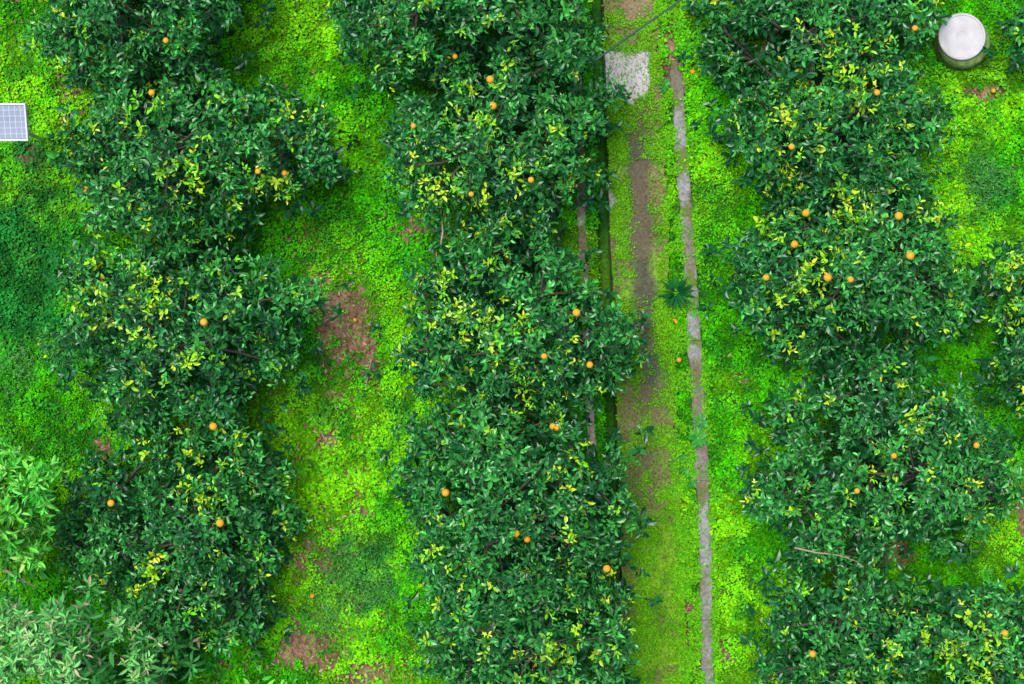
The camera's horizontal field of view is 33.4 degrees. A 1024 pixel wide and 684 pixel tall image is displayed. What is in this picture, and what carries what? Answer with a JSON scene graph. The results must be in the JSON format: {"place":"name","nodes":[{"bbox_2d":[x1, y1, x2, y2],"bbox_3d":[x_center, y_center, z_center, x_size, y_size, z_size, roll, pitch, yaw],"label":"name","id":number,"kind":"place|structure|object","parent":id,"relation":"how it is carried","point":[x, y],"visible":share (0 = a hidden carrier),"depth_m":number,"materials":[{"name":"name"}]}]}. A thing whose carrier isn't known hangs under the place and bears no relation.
{"place":"outdoors","nodes":[
{"label":"outdoors","id":0,"kind":"place"},
{"bbox_2d":[0,0,1023,683],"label":"ground","id":1,"kind":"structure","parent":0,"point":[602,230],"depth_m":18.00,"materials":[{"name":"green plant"}]},
{"bbox_2d":[0,103,44,141],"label":"solar panel lamp","id":2,"kind":"object","parent":1,"relation":"on","point":[14,122],"visible":1,"depth_m":16.49,"materials":[{"name":"metal"}]},
{"bbox_2d":[0,436,70,586],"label":"young fruit tree","id":3,"kind":"object","parent":1,"relation":"on","point":[36,498],"visible":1,"depth_m":16.30,"materials":[{"name":"green plant"}]},
{"bbox_2d":[0,568,35,587],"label":"dry twig","id":4,"kind":"object","parent":3,"relation":"attached to","point":[9,571],"visible":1,"depth_m":17.09,"materials":[{"name":"brown wood"}]},
{"bbox_2d":[0,305,86,421],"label":"weed tuft","id":5,"kind":"object","parent":1,"relation":"on","point":[18,355],"visible":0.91,"depth_m":17.91,"materials":[{"name":"green plant"}]},
{"bbox_2d":[0,557,206,683],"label":"loquat tree","id":6,"kind":"object","parent":1,"relation":"on","point":[35,645],"visible":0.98,"depth_m":16.20,"materials":[{"name":"green plant"}]},
{"bbox_2d":[15,0,276,100],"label":"citrus tree","id":7,"kind":"object","parent":1,"relation":"on","point":[219,18],"visible":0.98,"depth_m":16.68,"materials":[{"name":"green plant"}]},
{"bbox_2d":[43,393,312,683],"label":"citrus tree","id":8,"kind":"object","parent":1,"relation":"on","point":[188,553],"visible":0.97,"depth_m":16.95,"materials":[{"name":"green plant"}]},
{"bbox_2d":[37,225,354,452],"bbox_3d":[-3.207,-0.030,16.910,3.205,2.310,2.418,0,90,0],"label":"citrus tree","id":9,"kind":"object","parent":1,"relation":"on","point":[121,302],"visible":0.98,"depth_m":16.75,"materials":[{"name":"green plant"}]},
{"bbox_2d":[46,4,359,278],"bbox_3d":[-3.132,-2.033,16.970,3.100,2.144,2.841,0,90,0],"label":"citrus tree","id":10,"kind":"object","parent":1,"relation":"on","point":[156,150],"visible":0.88,"depth_m":16.89,"materials":[{"name":"green plant"}]},
{"bbox_2d":[235,666,323,683],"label":"shrub","id":11,"kind":"object","parent":1,"relation":"on","point":[264,678],"visible":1,"depth_m":17.53,"materials":[{"name":"green plant"}]},
{"bbox_2d":[275,563,373,679],"bbox_3d":[-1.962,2.914,17.912,1.103,0.133,1.302,0,90,0],"label":"weed tuft","id":12,"kind":"object","parent":1,"relation":"on","point":[329,616],"visible":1,"depth_m":17.93,"materials":[{"name":"green plant"}]},
{"bbox_2d":[285,492,412,656],"bbox_3d":[-1.677,2.434,17.896,2.055,0.152,1.763,0,90,0],"label":"weed tuft","id":13,"kind":"object","parent":1,"relation":"on","point":[338,573],"visible":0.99,"depth_m":17.91,"materials":[{"name":"green plant"}]},
{"bbox_2d":[331,530,420,645],"bbox_3d":[-1.427,2.687,17.899,0.865,0.139,1.354,-13,90,0],"label":"weed tuft","id":14,"kind":"object","parent":1,"relation":"on","point":[378,589],"visible":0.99,"depth_m":17.92,"materials":[{"name":"green plant"}]},
{"bbox_2d":[321,0,613,114],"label":"citrus tree","id":15,"kind":"object","parent":1,"relation":"on","point":[524,19],"visible":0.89,"depth_m":16.86,"materials":[{"name":"green plant"}]},
{"bbox_2d":[377,29,631,255],"bbox_3d":[-0.068,-2.004,16.903,2.613,2.207,2.288,0,90,0],"label":"citrus tree","id":16,"kind":"object","parent":1,"relation":"on","point":[506,165],"visible":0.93,"depth_m":16.73,"materials":[{"name":"green plant"}]},
{"bbox_2d":[440,220,443,244],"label":"dry twig","id":17,"kind":"object","parent":16,"relation":"attached to","point":[441,240],"visible":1,"depth_m":16.69,"materials":[{"name":"brown wood"}]},
{"bbox_2d":[361,195,658,449],"bbox_3d":[-0.024,-0.064,16.943,2.674,2.194,2.598,38,90,0],"label":"citrus tree","id":18,"kind":"object","parent":1,"relation":"on","point":[486,253],"visible":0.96,"depth_m":16.70,"materials":[{"name":"green plant"}]},
{"bbox_2d":[0,0,1023,683],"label":"weed carpet","id":19,"kind":"object","parent":1,"relation":"on","point":[382,488],"visible":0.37,"depth_m":17.95,"materials":[{"name":"green plant"}]},
{"bbox_2d":[0,0,1023,683],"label":"tall weeds","id":20,"kind":"object","parent":1,"relation":"on","point":[590,146],"visible":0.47,"depth_m":17.94,"materials":[{"name":"green plant"}]},
{"bbox_2d":[376,359,657,640],"bbox_3d":[0.043,1.605,16.925,2.881,2.344,3.002,0,90,0],"label":"citrus tree","id":21,"kind":"object","parent":1,"relation":"on","point":[503,462],"visible":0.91,"depth_m":16.66,"materials":[{"name":"green plant"}]},
{"bbox_2d":[404,531,663,683],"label":"citrus tree","id":22,"kind":"object","parent":1,"relation":"on","point":[535,660],"visible":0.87,"depth_m":16.77,"materials":[{"name":"green plant"}]},
{"bbox_2d":[571,0,604,683],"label":"concrete edging","id":23,"kind":"object","parent":1,"relation":"on","point":[582,234],"visible":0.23,"depth_m":17.94,"materials":[{"name":"grey concrete"}]},
{"bbox_2d":[310,69,995,653],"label":"fallen oranges","id":24,"kind":"object","parent":1,"relation":"on","point":[692,71],"visible":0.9,"depth_m":17.93,"materials":[{"name":"orange food"}]},
{"bbox_2d":[668,480,685,497],"bbox_3d":[1.750,1.538,17.961,0.186,0.072,0.194,43,90,0],"label":"broadleaf weed","id":25,"kind":"object","parent":1,"relation":"on","point":[673,490],"visible":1,"depth_m":17.94,"materials":[{"name":"green plant"}]},
{"bbox_2d":[657,274,696,312],"bbox_3d":[1.726,-0.512,17.888,0.439,0.121,0.430,0,90,0],"label":"fern plant","id":26,"kind":"object","parent":1,"relation":"on","point":[681,289],"visible":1,"depth_m":17.88,"materials":[{"name":"green plant"}]},
{"bbox_2d":[669,450,686,462],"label":"broadleaf weed","id":27,"kind":"object","parent":1,"relation":"on","point":[682,456],"visible":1,"depth_m":17.96,"materials":[{"name":"green plant"}]},
{"bbox_2d":[677,372,690,388],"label":"broadleaf weed","id":28,"kind":"object","parent":1,"relation":"on","point":[685,387],"visible":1,"depth_m":17.95,"materials":[{"name":"green plant"}]},
{"bbox_2d":[646,0,723,683],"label":"border weeds","id":29,"kind":"object","parent":1,"relation":"on","point":[686,557],"visible":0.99,"depth_m":17.93,"materials":[{"name":"green plant"}]},
{"bbox_2d":[679,458,694,474],"bbox_3d":[1.832,1.316,17.956,0.210,0.080,0.201,0,90,0],"label":"broadleaf weed","id":30,"kind":"object","parent":1,"relation":"on","point":[684,471],"visible":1,"depth_m":17.95,"materials":[{"name":"green plant"}]},
{"bbox_2d":[683,474,696,487],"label":"broadleaf weed","id":31,"kind":"object","parent":1,"relation":"on","point":[692,484],"visible":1,"depth_m":17.97,"materials":[{"name":"green plant"}]},
{"bbox_2d":[669,61,714,683],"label":"concrete kerb","id":32,"kind":"structure","parent":1,"relation":"on","point":[676,75],"depth_m":17.94,"materials":[{"name":"grey concrete"}]},
{"bbox_2d":[687,427,707,449],"bbox_3d":[1.956,1.003,17.907,0.225,0.079,0.231,-28,90,0],"label":"broadleaf weed","id":33,"kind":"object","parent":32,"relation":"on","point":[697,444],"visible":1,"depth_m":17.91,"materials":[{"name":"green plant"}]},
{"bbox_2d":[692,413,708,428],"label":"broadleaf weed","id":34,"kind":"object","parent":32,"relation":"on","point":[703,423],"visible":1,"depth_m":17.92,"materials":[{"name":"green plant"}]},
{"bbox_2d":[677,0,951,137],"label":"citrus tree","id":35,"kind":"object","parent":1,"relation":"on","point":[814,17],"visible":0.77,"depth_m":16.66,"materials":[{"name":"green plant"}]},
{"bbox_2d":[689,12,961,240],"bbox_3d":[3.254,-2.129,16.893,2.395,2.227,2.034,-30,90,0],"label":"citrus tree","id":36,"kind":"object","parent":1,"relation":"on","point":[818,145],"visible":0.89,"depth_m":16.63,"materials":[{"name":"green plant"}]},
{"bbox_2d":[696,142,983,388],"bbox_3d":[3.429,-0.773,16.882,2.694,2.424,2.525,35,90,0],"label":"citrus tree","id":37,"kind":"object","parent":1,"relation":"on","point":[836,264],"visible":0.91,"depth_m":16.71,"materials":[{"name":"green plant"}]},
{"bbox_2d":[739,521,970,683],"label":"citrus tree","id":38,"kind":"object","parent":1,"relation":"on","point":[843,648],"visible":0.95,"depth_m":16.94,"materials":[{"name":"green plant"}]},
{"bbox_2d":[734,344,1023,613],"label":"citrus tree","id":39,"kind":"object","parent":1,"relation":"on","point":[969,495],"visible":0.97,"depth_m":16.81,"materials":[{"name":"green plant"}]},
{"bbox_2d":[794,547,857,561],"bbox_3d":[3.023,2.036,16.398,0.628,0.044,0.032,12,90,0],"label":"dry twig","id":40,"kind":"object","parent":39,"relation":"on","point":[821,553],"visible":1,"depth_m":16.39,"materials":[{"name":"brown wood"}]},
{"bbox_2d":[891,541,1023,683],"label":"citrus tree","id":41,"kind":"object","parent":1,"relation":"on","point":[986,642],"visible":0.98,"depth_m":16.57,"materials":[{"name":"green plant"}]},
{"bbox_2d":[934,13,990,70],"bbox_3d":[4.711,-3.131,17.864,0.566,0.311,0.571,0,90,0],"label":"water barrel","id":42,"kind":"object","parent":1,"relation":"on","point":[961,40],"visible":0.99,"depth_m":17.72,"materials":[{"name":"white plastic"}]},
{"bbox_2d":[941,126,1023,225],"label":"weed tuft","id":43,"kind":"object","parent":1,"relation":"on","point":[993,170],"visible":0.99,"depth_m":17.90,"materials":[{"name":"green plant"}]},
{"bbox_2d":[958,237,1023,419],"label":"citrus tree","id":44,"kind":"object","parent":1,"relation":"on","point":[1013,374],"visible":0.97,"depth_m":17.22,"materials":[{"name":"green plant"}]},
{"bbox_2d":[982,0,1023,70],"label":"citrus tree","id":45,"kind":"object","parent":1,"relation":"on","point":[1016,26],"visible":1,"depth_m":17.54,"materials":[{"name":"green plant"}]},
{"bbox_2d":[595,0,681,60],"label":"overhead cable","id":46,"kind":"object","parent":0,"point":[637,30],"visible":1,"depth_m":16.43,"materials":[{"name":"rubber"}]},
{"bbox_2d":[601,0,685,683],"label":"mossy concrete path","id":47,"kind":"structure","parent":0,"point":[640,170],"depth_m":17.97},
{"bbox_2d":[601,0,687,683],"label":"path moss","id":48,"kind":"object","parent":47,"relation":"on","point":[615,136],"visible":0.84,"depth_m":17.94,"materials":[{"name":"green plant"}]},
{"bbox_2d":[657,78,669,94],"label":"broadleaf weed","id":49,"kind":"object","parent":47,"relation":"on","point":[665,86],"visible":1,"depth_m":17.97,"materials":[{"name":"green plant"}]}
]}

